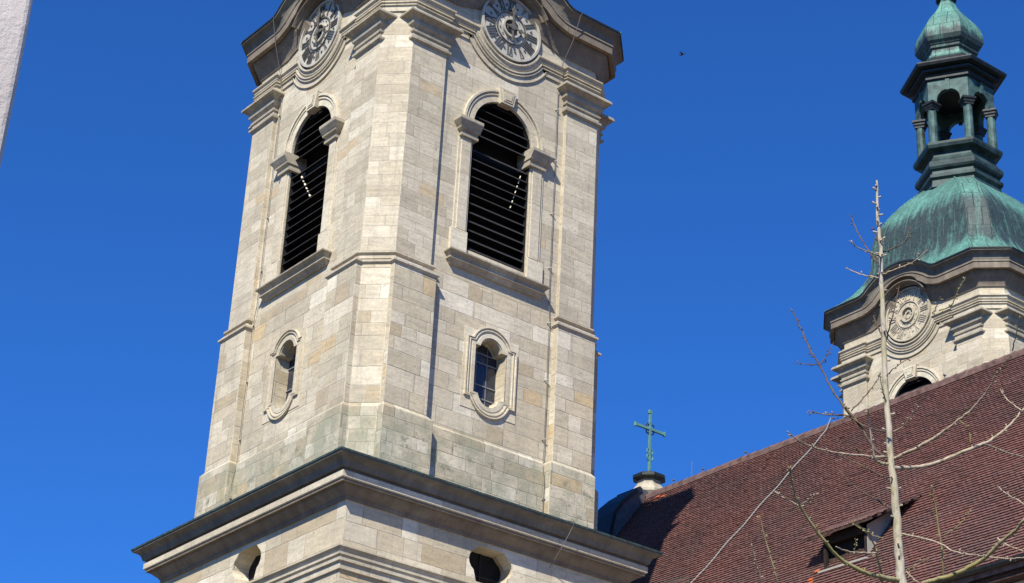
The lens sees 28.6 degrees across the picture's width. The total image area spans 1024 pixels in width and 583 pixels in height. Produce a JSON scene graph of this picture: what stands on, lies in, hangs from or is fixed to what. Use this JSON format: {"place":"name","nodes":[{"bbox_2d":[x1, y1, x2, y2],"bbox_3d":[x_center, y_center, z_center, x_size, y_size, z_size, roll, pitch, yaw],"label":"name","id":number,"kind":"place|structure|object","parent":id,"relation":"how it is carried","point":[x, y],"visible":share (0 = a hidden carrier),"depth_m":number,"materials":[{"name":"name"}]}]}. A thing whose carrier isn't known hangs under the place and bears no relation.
{"place":"outdoors","nodes":[
{"label":"outdoors","id":0,"kind":"place"},
{"bbox_2d":[0,0,32,165],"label":"plastered house","id":1,"kind":"structure","parent":0,"point":[14,18],"depth_m":10.16,"materials":[{"name":"paint"}]},
{"bbox_2d":[131,0,663,582],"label":"bell tower","id":2,"kind":"structure","parent":0,"point":[407,374],"depth_m":60.84,"materials":[{"name":"stone"}]},
{"bbox_2d":[249,555,260,580],"bbox_3d":[-7.182,7.994,57.778,0.100,1.500,2.200,22,-33,-32],"label":"vent window","id":3,"kind":"structure","parent":2,"relation":"in","point":[252,570],"depth_m":58.20,"materials":[{"name":"grey wood"}]},
{"bbox_2d":[262,326,306,424],"bbox_3d":[-6.710,2.570,60.701,0.565,2.960,2.060,22,-33,-32],"label":"small window","id":4,"kind":"structure","parent":2,"relation":"in","point":[270,412],"depth_m":60.62,"materials":[{"name":"stone"}]},
{"bbox_2d":[254,91,344,301],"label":"belfry window","id":5,"kind":"structure","parent":2,"relation":"in","point":[312,166],"depth_m":63.92,"materials":[{"name":"stone"}]},
{"bbox_2d":[469,552,500,582],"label":"vent window","id":6,"kind":"structure","parent":2,"relation":"in","point":[486,570],"depth_m":57.14,"materials":[{"name":"grey wood"}]},
{"bbox_2d":[460,325,518,424],"bbox_3d":[-0.785,2.509,59.960,2.060,2.960,0.565,22,-33,-32],"label":"small window","id":7,"kind":"structure","parent":2,"relation":"in","point":[478,378],"depth_m":59.99,"materials":[{"name":"stone"}]},
{"bbox_2d":[444,86,555,299],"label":"belfry window","id":8,"kind":"structure","parent":2,"relation":"in","point":[495,156],"depth_m":63.09,"materials":[{"name":"stone"}]},
{"bbox_2d":[0,0,1023,582],"label":"sky","id":9,"kind":"structure","parent":0,"point":[734,169],"materials":[{"name":"blue"}]},
{"bbox_2d":[597,348,1023,582],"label":"church nave","id":10,"kind":"structure","parent":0,"point":[704,527],"depth_m":63.12,"materials":[{"name":"tile"}]},
{"bbox_2d":[634,410,665,470],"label":"gable cross","id":11,"kind":"object","parent":10,"relation":"on","point":[649,428],"visible":1,"depth_m":78.27,"materials":[{"name":"teal metal"}]},
{"label":"ground","id":12,"kind":"structure","parent":0,"visible":0},
{"bbox_2d":[751,180,1023,582],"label":"young tree","id":13,"kind":"object","parent":12,"relation":"on","point":[898,534],"visible":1,"depth_m":18.93,"materials":[{"name":"grey plant"}]},
{"bbox_2d":[823,0,1023,417],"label":"bell tower","id":14,"kind":"structure","parent":12,"relation":"on","point":[960,214],"depth_m":85.40,"materials":[{"name":"stone"}]},
{"bbox_2d":[889,364,940,399],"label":"belfry window","id":15,"kind":"structure","parent":14,"relation":"in","point":[915,373],"depth_m":82.86,"materials":[{"name":"stone"}]}
]}

